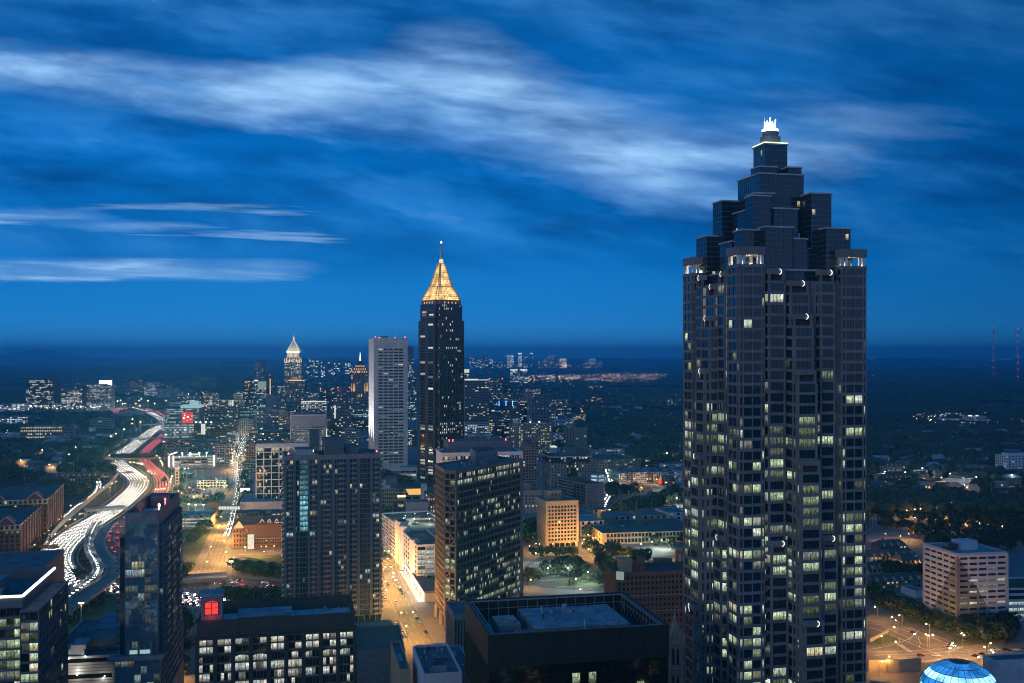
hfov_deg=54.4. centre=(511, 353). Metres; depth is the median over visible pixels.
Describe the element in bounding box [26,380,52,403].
window
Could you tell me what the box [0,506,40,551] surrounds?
brick dormitory
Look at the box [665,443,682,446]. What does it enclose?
house
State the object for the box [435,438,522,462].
curved white office
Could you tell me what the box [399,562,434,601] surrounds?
building
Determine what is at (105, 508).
bridge
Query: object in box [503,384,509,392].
slim apartments
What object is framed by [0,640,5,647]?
window
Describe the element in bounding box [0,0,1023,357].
sky
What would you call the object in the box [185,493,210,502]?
lit workshop
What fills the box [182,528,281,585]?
connector road
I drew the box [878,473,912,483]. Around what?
house
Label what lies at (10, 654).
window
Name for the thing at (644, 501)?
tree
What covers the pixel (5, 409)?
window
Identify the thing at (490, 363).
horizon tower
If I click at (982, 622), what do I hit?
tree
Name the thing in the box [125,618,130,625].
window
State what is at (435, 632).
pavement
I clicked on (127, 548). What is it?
window
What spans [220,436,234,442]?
window
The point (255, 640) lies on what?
window
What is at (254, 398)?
window
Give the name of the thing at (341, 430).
window
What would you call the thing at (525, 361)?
horizon tower
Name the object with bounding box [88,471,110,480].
house
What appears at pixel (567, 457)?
window
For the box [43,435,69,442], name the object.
domed pavilion
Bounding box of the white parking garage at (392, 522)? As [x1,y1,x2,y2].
[381,511,434,565]
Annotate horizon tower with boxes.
[307,362,308,376]
[309,359,319,377]
[321,360,324,376]
[328,358,334,376]
[334,360,339,376]
[345,360,350,376]
[469,357,476,367]
[477,359,481,367]
[482,354,486,367]
[489,359,492,367]
[493,361,502,367]
[507,356,513,367]
[518,353,521,367]
[524,356,526,367]
[530,353,532,367]
[538,361,543,367]
[544,358,548,367]
[549,355,555,367]
[559,359,565,367]
[583,361,588,367]
[589,358,594,367]
[595,361,601,367]
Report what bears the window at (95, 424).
in the campus hall at (102, 422)
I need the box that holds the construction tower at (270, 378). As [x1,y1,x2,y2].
[266,374,274,395]
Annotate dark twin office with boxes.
[205,405,239,421]
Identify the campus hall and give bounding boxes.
[90,418,114,427]
[937,418,962,420]
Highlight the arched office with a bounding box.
[193,589,358,682]
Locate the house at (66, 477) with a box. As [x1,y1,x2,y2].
[38,476,71,479]
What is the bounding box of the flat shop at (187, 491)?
[180,488,201,501]
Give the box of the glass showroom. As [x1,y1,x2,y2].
[590,473,603,482]
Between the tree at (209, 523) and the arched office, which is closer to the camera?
the arched office
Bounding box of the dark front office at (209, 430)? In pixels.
[195,421,239,438]
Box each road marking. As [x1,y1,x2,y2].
[54,420,157,594]
[186,450,241,654]
[535,563,591,587]
[868,611,987,663]
[870,627,1020,662]
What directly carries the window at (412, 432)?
in the brick corner block at (413, 437)
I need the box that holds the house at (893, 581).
[866,571,922,590]
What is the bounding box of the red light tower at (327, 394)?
[320,388,333,417]
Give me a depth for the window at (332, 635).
403.36 m
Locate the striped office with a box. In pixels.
[558,477,603,506]
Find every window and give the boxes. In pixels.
[0,404,24,410]
[0,417,27,423]
[0,434,19,439]
[0,500,45,530]
[0,531,18,550]
[0,609,5,616]
[0,619,5,626]
[0,630,5,637]
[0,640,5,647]
[0,651,5,658]
[0,661,5,668]
[0,672,5,679]
[7,608,13,616]
[7,619,13,626]
[7,629,13,636]
[7,640,13,647]
[7,650,13,657]
[7,661,13,668]
[7,671,13,678]
[14,583,67,682]
[21,427,61,437]
[21,613,28,620]
[21,623,28,630]
[21,633,28,640]
[21,643,28,650]
[21,654,28,661]
[21,664,28,671]
[21,674,28,681]
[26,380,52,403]
[30,612,37,619]
[30,622,37,629]
[30,633,37,640]
[30,643,37,650]
[30,653,37,660]
[30,663,37,670]
[30,674,37,681]
[62,391,81,405]
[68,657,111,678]
[71,476,99,480]
[87,385,110,405]
[90,419,111,426]
[115,662,120,666]
[115,668,120,675]
[115,676,120,682]
[121,661,127,666]
[121,667,127,674]
[121,675,127,682]
[125,379,143,392]
[125,530,130,537]
[125,538,130,545]
[125,546,130,553]
[125,554,130,561]
[125,562,130,569]
[125,570,130,577]
[125,578,130,585]
[125,586,130,593]
[125,594,130,601]
[125,602,130,609]
[125,610,130,617]
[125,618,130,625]
[125,626,130,633]
[125,634,130,641]
[128,661,133,666]
[128,667,133,674]
[128,675,133,682]
[132,507,182,682]
[132,538,137,544]
[132,546,137,552]
[132,562,137,568]
[132,570,137,576]
[132,578,137,584]
[132,586,137,592]
[132,594,137,600]
[132,602,137,608]
[132,610,137,616]
[132,618,137,624]
[132,626,137,632]
[132,634,137,640]
[132,642,137,648]
[134,661,140,665]
[134,667,140,674]
[134,675,140,682]
[141,661,146,665]
[141,666,146,673]
[141,674,146,681]
[144,383,150,395]
[147,660,152,665]
[147,666,152,673]
[147,674,152,681]
[154,660,159,664]
[154,666,159,673]
[154,674,159,681]
[157,389,178,394]
[162,409,198,439]
[163,440,188,449]
[170,396,184,404]
[174,456,212,465]
[180,491,198,497]
[182,518,209,526]
[186,397,200,403]
[186,495,207,501]
[190,441,219,450]
[193,377,200,385]
[195,423,236,438]
[198,481,225,487]
[199,641,205,645]
[199,648,205,653]
[203,396,217,408]
[205,407,237,420]
[205,601,217,614]
[206,674,209,681]
[207,640,212,645]
[207,647,212,653]
[213,400,226,405]
[213,444,233,454]
[217,455,231,464]
[217,664,220,671]
[218,639,223,644]
[218,646,223,652]
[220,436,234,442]
[225,639,230,644]
[225,646,230,652]
[233,392,242,405]
[234,522,281,546]
[236,638,241,643]
[236,645,241,651]
[237,514,279,516]
[238,420,253,435]
[242,638,248,643]
[242,645,248,650]
[243,380,252,410]
[244,461,255,472]
[247,445,255,458]
[249,433,289,441]
[253,397,264,415]
[253,637,259,642]
[253,644,259,650]
[254,361,263,380]
[255,383,265,394]
[257,410,285,428]
[257,448,293,497]
[260,637,265,642]
[260,644,265,649]
[263,648,352,682]
[266,380,273,393]
[271,636,276,641]
[271,643,276,649]
[278,636,283,640]
[278,643,283,648]
[279,386,284,402]
[279,414,290,430]
[285,358,302,401]
[288,402,299,411]
[289,635,294,640]
[289,642,294,648]
[291,426,323,449]
[295,635,300,639]
[295,642,300,647]
[296,458,378,613]
[301,400,325,412]
[306,634,311,639]
[306,641,311,646]
[307,392,318,397]
[309,361,318,376]
[313,634,318,638]
[313,641,318,646]
[320,389,332,417]
[321,361,324,376]
[323,633,328,638]
[323,640,328,645]
[327,419,340,436]
[328,359,333,376]
[330,633,335,637]
[330,640,335,645]
[331,405,350,427]
[334,361,339,376]
[338,388,349,403]
[340,632,345,637]
[340,639,345,644]
[341,430,359,444]
[345,361,350,376]
[347,632,352,636]
[347,639,352,644]
[353,373,367,404]
[353,408,362,416]
[353,419,368,429]
[359,437,368,448]
[362,397,368,416]
[382,516,394,555]
[390,349,402,462]
[398,489,418,510]
[400,471,415,479]
[408,360,413,376]
[409,378,415,419]
[412,432,416,445]
[420,304,461,479]
[426,494,433,512]
[426,546,433,549]
[443,455,521,459]
[455,620,464,651]
[458,462,519,600]
[465,381,488,420]
[465,423,487,434]
[470,358,475,366]
[482,354,486,366]
[489,380,502,398]
[489,416,504,434]
[489,668,496,677]
[489,678,496,682]
[490,401,519,425]
[495,427,508,437]
[498,667,505,677]
[498,678,505,682]
[505,394,516,398]
[506,667,513,676]
[506,677,513,682]
[507,356,513,366]
[510,370,515,382]
[511,424,550,452]
[515,666,521,675]
[515,677,521,682]
[518,353,521,366]
[519,395,548,421]
[520,370,526,382]
[520,404,525,422]
[521,450,535,485]
[523,666,530,675]
[523,676,530,682]
[525,443,537,482]
[531,665,538,674]
[531,676,538,682]
[540,665,546,674]
[540,675,546,682]
[548,664,555,673]
[548,674,555,682]
[549,356,555,366]
[550,405,570,422]
[551,400,567,403]
[552,457,588,487]
[556,419,573,425]
[556,663,563,673]
[556,674,563,682]
[558,480,597,503]
[560,359,565,366]
[561,448,574,452]
[564,428,585,445]
[564,663,571,672]
[564,673,571,682]
[572,662,579,672]
[572,673,579,682]
[578,446,590,457]
[581,662,587,671]
[581,672,587,682]
[582,521,601,534]
[589,661,595,670]
[589,672,595,682]
[590,459,639,470]
[591,475,603,481]
[594,529,681,541]
[597,661,603,670]
[597,671,603,682]
[603,450,623,454]
[605,660,611,669]
[605,671,611,682]
[613,660,619,669]
[613,670,619,681]
[614,471,682,481]
[621,659,627,668]
[621,670,627,681]
[629,659,635,668]
[629,669,635,680]
[637,658,643,667]
[637,668,643,679]
[643,460,662,466]
[645,658,651,667]
[645,668,651,679]
[652,574,681,627]
[653,657,659,666]
[653,667,659,678]
[661,657,667,666]
[661,667,667,678]
[672,648,678,682]
[685,150,864,682]
[796,350,810,357]
[796,361,810,368]
[799,384,814,391]
[799,395,814,402]
[799,406,814,413]
[799,417,814,424]
[799,428,814,435]
[799,439,814,446]
[799,450,814,457]
[803,474,818,482]
[803,486,818,493]
[803,497,818,504]
[803,508,818,515]
[803,519,818,526]
[803,530,818,537]
[803,541,818,548]
[803,552,818,559]
[803,563,818,570]
[803,574,818,581]
[803,585,818,592]
[803,596,818,603]
[803,607,818,614]
[807,635,822,644]
[807,647,822,655]
[807,658,822,667]
[807,670,822,678]
[878,580,922,587]
[886,466,902,470]
[925,547,935,609]
[996,455,1023,469]
[1009,590,1023,616]
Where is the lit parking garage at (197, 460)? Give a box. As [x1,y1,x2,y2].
[168,452,217,468]
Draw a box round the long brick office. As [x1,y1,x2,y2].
[20,425,65,440]
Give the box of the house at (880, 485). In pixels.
[866,482,885,487]
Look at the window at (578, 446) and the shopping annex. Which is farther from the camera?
the shopping annex
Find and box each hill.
[0,349,86,359]
[0,357,481,361]
[0,367,344,372]
[125,361,682,365]
[276,370,682,376]
[533,358,1023,364]
[866,367,1023,373]
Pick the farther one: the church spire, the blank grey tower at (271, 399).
the blank grey tower at (271, 399)
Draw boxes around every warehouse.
[579,509,595,515]
[579,515,603,536]
[585,505,609,517]
[592,449,598,454]
[601,510,636,520]
[629,509,666,519]
[646,503,676,509]
[655,507,682,520]
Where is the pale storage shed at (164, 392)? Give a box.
[157,388,180,397]
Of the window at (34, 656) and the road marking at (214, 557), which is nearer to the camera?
the window at (34, 656)
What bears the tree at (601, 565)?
on the city ground at (877, 532)
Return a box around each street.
[225,547,281,553]
[523,550,588,552]
[866,623,921,647]
[866,645,1023,663]
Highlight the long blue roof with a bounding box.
[189,439,221,451]
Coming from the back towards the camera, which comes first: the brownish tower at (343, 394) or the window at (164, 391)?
the window at (164, 391)
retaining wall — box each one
[41,472,117,549]
[234,555,279,565]
[868,657,920,672]
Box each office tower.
[26,379,57,410]
[61,389,85,411]
[87,381,114,411]
[254,360,263,380]
[368,329,407,470]
[465,592,668,682]
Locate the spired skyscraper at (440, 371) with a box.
[418,242,463,487]
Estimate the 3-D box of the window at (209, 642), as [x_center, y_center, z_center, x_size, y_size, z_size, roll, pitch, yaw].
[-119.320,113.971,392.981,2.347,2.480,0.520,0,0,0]
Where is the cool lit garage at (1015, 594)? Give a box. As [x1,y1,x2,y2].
[1008,577,1023,620]
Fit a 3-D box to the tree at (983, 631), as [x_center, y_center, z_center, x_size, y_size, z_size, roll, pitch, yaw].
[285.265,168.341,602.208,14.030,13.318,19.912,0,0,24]
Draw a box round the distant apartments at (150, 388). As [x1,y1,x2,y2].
[144,382,156,395]
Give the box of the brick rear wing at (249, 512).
[236,509,281,519]
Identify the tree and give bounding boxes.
[5,462,19,467]
[12,470,24,473]
[22,468,33,472]
[29,546,42,550]
[34,470,47,473]
[35,539,45,545]
[36,481,50,484]
[38,478,54,483]
[41,534,50,539]
[64,482,77,492]
[65,484,83,497]
[68,614,73,622]
[68,615,79,623]
[71,566,82,575]
[72,608,82,615]
[73,569,88,580]
[77,480,88,486]
[78,607,89,615]
[79,558,90,565]
[81,486,91,495]
[82,462,94,467]
[82,601,95,607]
[86,463,101,471]
[89,599,101,607]
[91,598,106,606]
[96,592,107,598]
[100,464,116,473]
[128,453,134,458]
[155,453,163,458]
[165,469,172,473]
[173,485,182,490]
[182,562,189,576]
[182,603,189,612]
[182,610,197,630]
[184,497,193,505]
[184,562,195,571]
[184,637,194,651]
[184,653,190,672]
[185,533,196,542]
[187,532,200,541]
[191,527,204,534]
[194,498,202,503]
[195,520,211,527]
[196,525,207,533]
[201,498,209,503]
[202,519,214,527]
[206,494,216,500]
[214,492,225,500]
[216,585,232,600]
[224,586,239,599]
[226,558,242,566]
[229,589,244,599]
[232,560,244,571]
[235,562,251,574]
[237,588,251,596]
[239,473,247,479]
[240,481,250,487]
[241,469,250,475]
[241,490,252,494]
[242,478,252,483]
[242,589,259,599]
[245,564,262,575]
[251,586,267,589]
[256,587,266,598]
[258,589,276,598]
[259,565,273,576]
[266,561,277,566]
[266,585,279,591]
[272,588,281,593]
[273,566,281,578]
[275,591,281,597]
[382,504,390,511]
[387,505,397,512]
[397,477,406,482]
[405,478,415,482]
[523,517,536,525]
[523,526,532,534]
[523,533,527,541]
[523,567,540,581]
[526,532,536,542]
[528,547,538,554]
[529,522,536,533]
[537,547,544,554]
[539,560,553,575]
[543,546,551,555]
[548,546,560,554]
[548,559,565,577]
[553,554,567,561]
[559,556,580,576]
[561,546,568,554]
[565,546,575,554]
[568,546,578,555]
[568,555,584,574]
[568,578,577,585]
[575,560,589,575]
[580,537,598,548]
[581,573,590,579]
[582,525,594,537]
[588,542,603,553]
[591,569,601,576]
[594,550,610,555]
[594,553,613,564]
[594,573,603,584]
[598,558,617,571]
[604,483,621,497]
[604,541,620,549]
[605,544,621,558]
[608,502,622,510]
[611,483,624,496]
[616,501,629,510]
[617,546,633,556]
[619,499,635,510]
[622,484,633,495]
[626,548,646,562]
[627,496,646,507]
[630,482,643,492]
[638,496,651,509]
[640,548,652,560]
[642,500,654,509]
[645,490,663,496]
[647,494,667,506]
[649,535,661,545]
[650,499,659,507]
[652,495,668,505]
[662,492,672,501]
[665,483,680,490]
[665,538,675,547]
[666,490,679,503]
[676,489,682,502]
[866,581,880,594]
[868,590,881,599]
[872,596,890,609]
[875,558,897,572]
[876,514,895,529]
[876,589,896,599]
[877,510,894,518]
[883,594,902,609]
[885,598,911,615]
[893,561,912,571]
[894,596,915,601]
[895,518,912,530]
[896,510,910,519]
[903,606,923,621]
[907,521,927,538]
[909,601,927,608]
[910,510,927,521]
[911,561,922,575]
[916,608,935,619]
[920,612,941,627]
[923,530,954,542]
[925,523,948,533]
[926,516,947,526]
[927,509,946,518]
[936,613,951,623]
[936,620,954,633]
[946,510,963,518]
[946,517,963,529]
[947,525,961,535]
[949,616,967,625]
[951,615,970,620]
[952,620,975,629]
[952,623,977,641]
[953,534,963,538]
[961,510,980,522]
[961,527,981,536]
[964,535,981,543]
[965,612,997,622]
[966,520,980,529]
[971,620,995,642]
[974,619,992,639]
[976,511,999,524]
[976,524,999,535]
[979,534,1001,546]
[989,621,1017,643]
[991,612,1013,621]
[995,619,1019,640]
[996,609,1021,628]
[997,533,1016,550]
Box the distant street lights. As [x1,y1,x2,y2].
[0,358,991,527]
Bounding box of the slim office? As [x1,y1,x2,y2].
[464,369,468,379]
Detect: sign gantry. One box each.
[29,544,62,549]
[121,471,133,476]
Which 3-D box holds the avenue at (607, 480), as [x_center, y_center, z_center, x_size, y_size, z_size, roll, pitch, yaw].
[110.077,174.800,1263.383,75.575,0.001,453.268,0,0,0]
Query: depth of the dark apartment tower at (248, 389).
2701.95 m
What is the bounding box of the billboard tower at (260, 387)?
[254,380,266,395]
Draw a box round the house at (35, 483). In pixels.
[26,481,61,484]
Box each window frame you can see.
[290,416,324,426]
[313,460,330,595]
[389,349,400,462]
[444,487,454,606]
[689,283,830,682]
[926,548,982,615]
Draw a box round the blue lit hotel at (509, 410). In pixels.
[489,400,519,425]
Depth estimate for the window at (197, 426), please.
1993.92 m
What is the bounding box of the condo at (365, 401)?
[361,395,368,416]
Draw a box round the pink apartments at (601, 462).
[590,454,640,471]
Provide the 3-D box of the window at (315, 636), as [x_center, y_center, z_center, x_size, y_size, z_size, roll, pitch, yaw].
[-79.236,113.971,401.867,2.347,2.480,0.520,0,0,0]
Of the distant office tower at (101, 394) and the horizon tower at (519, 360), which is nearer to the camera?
the distant office tower at (101, 394)
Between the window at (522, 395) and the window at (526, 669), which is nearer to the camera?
the window at (526, 669)
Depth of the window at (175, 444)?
1803.56 m
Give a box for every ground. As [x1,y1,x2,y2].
[0,358,1023,599]
[171,418,1023,682]
[868,620,982,682]
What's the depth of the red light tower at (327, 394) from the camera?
2703.07 m
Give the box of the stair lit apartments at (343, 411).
[330,403,351,428]
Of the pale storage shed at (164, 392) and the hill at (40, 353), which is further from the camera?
the hill at (40, 353)
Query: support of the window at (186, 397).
in the lit row office
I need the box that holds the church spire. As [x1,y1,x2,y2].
[669,610,681,682]
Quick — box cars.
[382,553,432,645]
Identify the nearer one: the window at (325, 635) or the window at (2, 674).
the window at (2, 674)
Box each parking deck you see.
[182,510,217,529]
[400,525,434,582]
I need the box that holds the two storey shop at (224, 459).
[217,453,232,464]
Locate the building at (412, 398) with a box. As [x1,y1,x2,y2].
[408,376,416,420]
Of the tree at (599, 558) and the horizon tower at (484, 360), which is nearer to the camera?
the tree at (599, 558)
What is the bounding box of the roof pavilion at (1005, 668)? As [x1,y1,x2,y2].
[983,652,1023,682]
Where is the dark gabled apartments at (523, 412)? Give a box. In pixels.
[520,402,526,422]
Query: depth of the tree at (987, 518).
1004.86 m
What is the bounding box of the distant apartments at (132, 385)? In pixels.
[125,378,145,392]
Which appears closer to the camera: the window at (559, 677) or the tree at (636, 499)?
the window at (559, 677)
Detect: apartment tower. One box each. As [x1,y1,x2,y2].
[243,378,254,410]
[281,429,393,626]
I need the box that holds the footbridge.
[209,501,240,519]
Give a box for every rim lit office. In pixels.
[510,370,517,382]
[520,370,526,382]
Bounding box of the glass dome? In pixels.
[919,658,997,682]
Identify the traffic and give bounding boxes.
[44,406,246,574]
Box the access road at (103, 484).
[31,475,113,549]
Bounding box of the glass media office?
[161,401,203,440]
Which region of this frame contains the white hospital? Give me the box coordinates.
[995,451,1023,469]
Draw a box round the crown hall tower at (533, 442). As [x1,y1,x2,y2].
[521,437,538,484]
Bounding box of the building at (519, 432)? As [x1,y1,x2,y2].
[509,419,551,455]
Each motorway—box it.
[47,408,227,600]
[106,432,281,587]
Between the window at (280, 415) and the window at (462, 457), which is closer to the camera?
the window at (462, 457)
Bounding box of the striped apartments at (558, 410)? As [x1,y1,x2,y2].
[550,403,570,424]
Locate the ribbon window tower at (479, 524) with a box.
[434,446,522,631]
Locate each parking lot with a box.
[35,409,144,415]
[171,486,231,503]
[645,555,674,562]
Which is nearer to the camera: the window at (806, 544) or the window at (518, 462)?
the window at (806, 544)
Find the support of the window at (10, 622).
in the banded glass office
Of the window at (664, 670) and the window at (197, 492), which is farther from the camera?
the window at (197, 492)
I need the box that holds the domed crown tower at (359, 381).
[351,355,368,407]
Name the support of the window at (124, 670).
in the glass condominium
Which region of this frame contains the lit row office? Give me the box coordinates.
[185,396,201,403]
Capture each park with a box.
[68,612,119,682]
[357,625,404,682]
[523,555,603,590]
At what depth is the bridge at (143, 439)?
1959.63 m
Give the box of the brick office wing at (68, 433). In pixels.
[63,428,75,438]
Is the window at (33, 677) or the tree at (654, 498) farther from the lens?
the tree at (654, 498)
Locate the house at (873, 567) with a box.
[866,560,900,575]
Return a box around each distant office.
[193,376,201,385]
[207,378,215,385]
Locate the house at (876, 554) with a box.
[866,547,916,561]
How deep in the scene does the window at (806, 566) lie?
359.24 m
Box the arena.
[209,400,233,405]
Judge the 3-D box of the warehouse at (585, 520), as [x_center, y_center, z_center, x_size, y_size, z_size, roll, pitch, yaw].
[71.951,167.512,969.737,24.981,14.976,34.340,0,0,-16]
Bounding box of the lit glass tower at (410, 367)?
[408,359,413,376]
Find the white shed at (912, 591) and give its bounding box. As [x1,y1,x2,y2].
[901,585,922,597]
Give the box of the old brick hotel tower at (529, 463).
[517,445,536,486]
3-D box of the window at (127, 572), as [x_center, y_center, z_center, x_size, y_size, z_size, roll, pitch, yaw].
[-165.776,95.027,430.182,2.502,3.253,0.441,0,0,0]
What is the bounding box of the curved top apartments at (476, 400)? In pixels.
[464,379,488,421]
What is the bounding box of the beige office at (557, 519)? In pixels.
[537,488,578,547]
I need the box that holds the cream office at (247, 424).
[237,417,254,436]
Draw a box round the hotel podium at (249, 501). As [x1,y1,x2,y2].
[240,494,281,509]
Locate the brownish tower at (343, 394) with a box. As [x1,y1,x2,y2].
[337,387,349,403]
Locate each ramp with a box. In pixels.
[68,518,103,600]
[68,524,119,614]
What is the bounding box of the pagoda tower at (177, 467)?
[173,463,181,484]
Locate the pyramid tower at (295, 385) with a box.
[284,337,305,407]
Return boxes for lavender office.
[212,443,234,455]
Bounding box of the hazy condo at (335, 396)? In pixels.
[334,391,336,403]
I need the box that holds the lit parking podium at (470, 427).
[464,422,487,435]
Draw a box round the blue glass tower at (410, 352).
[408,346,413,359]
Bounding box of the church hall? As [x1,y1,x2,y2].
[464,427,498,438]
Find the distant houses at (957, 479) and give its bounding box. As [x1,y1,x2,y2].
[7,383,1023,491]
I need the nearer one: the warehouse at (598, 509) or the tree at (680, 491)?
the warehouse at (598, 509)
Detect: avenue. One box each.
[182,437,246,655]
[381,548,437,648]
[580,537,601,570]
[602,471,612,507]
[866,607,982,663]
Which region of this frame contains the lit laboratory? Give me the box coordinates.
[0,415,34,423]
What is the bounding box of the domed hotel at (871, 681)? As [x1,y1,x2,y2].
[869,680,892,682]
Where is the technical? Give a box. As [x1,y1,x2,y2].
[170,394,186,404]
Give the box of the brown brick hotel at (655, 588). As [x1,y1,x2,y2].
[604,557,682,639]
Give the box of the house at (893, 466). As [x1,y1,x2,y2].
[880,461,903,471]
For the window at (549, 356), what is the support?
in the horizon tower at (552, 361)
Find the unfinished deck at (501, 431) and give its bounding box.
[493,426,508,437]
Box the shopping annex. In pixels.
[52,402,60,410]
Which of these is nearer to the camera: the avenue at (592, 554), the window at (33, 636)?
the window at (33, 636)
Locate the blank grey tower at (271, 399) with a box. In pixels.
[266,394,277,406]
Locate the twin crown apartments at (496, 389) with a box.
[489,378,502,399]
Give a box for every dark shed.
[162,439,191,450]
[244,459,255,473]
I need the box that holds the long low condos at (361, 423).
[352,416,368,430]
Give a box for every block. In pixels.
[165,447,188,452]
[165,451,175,463]
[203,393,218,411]
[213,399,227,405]
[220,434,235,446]
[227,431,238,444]
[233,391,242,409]
[240,416,254,418]
[246,443,255,459]
[247,429,258,441]
[255,407,287,429]
[274,402,286,407]
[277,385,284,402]
[279,411,290,430]
[288,400,300,412]
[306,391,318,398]
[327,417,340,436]
[358,435,368,448]
[381,476,396,506]
[391,640,409,682]
[396,482,426,511]
[406,499,427,511]
[408,428,411,444]
[411,429,416,445]
[413,643,461,682]
[424,491,434,514]
[446,600,464,651]
[449,645,464,682]
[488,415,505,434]
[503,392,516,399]
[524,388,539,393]
[542,452,591,495]
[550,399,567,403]
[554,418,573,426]
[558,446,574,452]
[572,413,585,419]
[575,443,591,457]
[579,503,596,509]
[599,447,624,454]
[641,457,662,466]
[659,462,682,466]
[923,537,1007,618]
[962,415,985,421]
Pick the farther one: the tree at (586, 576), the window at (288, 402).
the window at (288, 402)
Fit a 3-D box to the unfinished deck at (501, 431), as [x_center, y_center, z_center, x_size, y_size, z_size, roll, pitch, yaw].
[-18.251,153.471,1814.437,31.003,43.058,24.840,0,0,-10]
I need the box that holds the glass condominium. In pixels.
[107,492,183,682]
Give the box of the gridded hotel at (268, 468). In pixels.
[256,439,308,498]
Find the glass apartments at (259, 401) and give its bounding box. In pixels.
[253,395,265,415]
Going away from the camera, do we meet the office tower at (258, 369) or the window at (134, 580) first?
the window at (134, 580)
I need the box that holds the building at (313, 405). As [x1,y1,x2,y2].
[301,398,326,415]
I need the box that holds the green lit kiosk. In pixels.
[550,445,556,452]
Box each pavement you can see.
[182,440,245,680]
[381,564,445,664]
[578,537,609,592]
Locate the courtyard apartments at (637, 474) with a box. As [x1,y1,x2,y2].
[608,466,682,482]
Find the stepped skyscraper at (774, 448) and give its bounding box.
[683,118,866,682]
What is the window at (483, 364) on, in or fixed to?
in the horizon tower at (484, 360)
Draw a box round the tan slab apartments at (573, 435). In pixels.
[563,425,586,445]
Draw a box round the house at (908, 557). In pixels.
[891,551,919,564]
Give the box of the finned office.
[290,412,326,449]
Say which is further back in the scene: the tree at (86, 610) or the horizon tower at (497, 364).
the horizon tower at (497, 364)
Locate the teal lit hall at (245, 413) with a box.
[240,410,252,415]
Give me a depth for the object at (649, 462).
1503.04 m
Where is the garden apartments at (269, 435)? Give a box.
[249,430,289,442]
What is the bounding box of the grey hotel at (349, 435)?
[341,427,360,444]
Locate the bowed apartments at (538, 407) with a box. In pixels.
[519,393,549,422]
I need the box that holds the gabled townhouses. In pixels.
[232,515,281,548]
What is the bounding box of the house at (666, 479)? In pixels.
[658,475,674,484]
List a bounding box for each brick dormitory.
[0,484,63,534]
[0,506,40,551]
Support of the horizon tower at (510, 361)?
on the ground at (108, 493)
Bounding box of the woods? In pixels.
[0,366,1023,523]
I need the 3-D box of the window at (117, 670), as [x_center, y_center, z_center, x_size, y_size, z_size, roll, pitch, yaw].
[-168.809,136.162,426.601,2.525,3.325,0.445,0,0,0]
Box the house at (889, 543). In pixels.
[871,538,906,548]
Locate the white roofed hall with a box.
[0,432,19,439]
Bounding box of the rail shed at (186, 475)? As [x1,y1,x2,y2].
[181,472,193,477]
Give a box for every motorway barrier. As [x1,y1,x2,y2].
[52,408,200,609]
[77,407,228,597]
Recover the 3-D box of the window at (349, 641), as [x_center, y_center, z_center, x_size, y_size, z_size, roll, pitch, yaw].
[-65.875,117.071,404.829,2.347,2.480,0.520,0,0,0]
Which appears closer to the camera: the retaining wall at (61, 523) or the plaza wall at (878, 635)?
the plaza wall at (878, 635)
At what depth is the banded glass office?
398.51 m
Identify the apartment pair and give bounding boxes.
[352,406,363,416]
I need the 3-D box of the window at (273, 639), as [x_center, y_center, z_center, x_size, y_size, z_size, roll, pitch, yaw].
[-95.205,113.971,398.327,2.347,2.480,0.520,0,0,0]
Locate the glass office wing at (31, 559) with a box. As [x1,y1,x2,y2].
[0,550,64,580]
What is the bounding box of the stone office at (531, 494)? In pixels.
[523,482,541,512]
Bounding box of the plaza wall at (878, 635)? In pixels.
[869,629,888,641]
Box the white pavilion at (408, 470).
[399,465,416,481]
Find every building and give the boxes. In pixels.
[55,471,100,481]
[197,478,227,488]
[301,398,326,415]
[399,562,434,601]
[408,376,416,420]
[509,419,551,455]
[590,518,682,544]
[653,547,682,561]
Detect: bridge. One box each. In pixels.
[84,505,127,516]
[104,456,164,462]
[113,410,164,413]
[131,437,166,441]
[140,423,164,427]
[182,571,227,584]
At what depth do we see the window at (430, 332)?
1312.12 m
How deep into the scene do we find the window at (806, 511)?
359.24 m
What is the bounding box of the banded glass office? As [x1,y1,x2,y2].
[0,567,67,682]
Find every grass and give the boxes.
[68,595,119,633]
[182,534,208,562]
[232,555,281,575]
[523,562,603,586]
[873,632,898,644]
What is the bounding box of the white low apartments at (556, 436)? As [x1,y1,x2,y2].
[552,433,562,443]
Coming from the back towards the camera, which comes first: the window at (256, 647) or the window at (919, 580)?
the window at (919, 580)

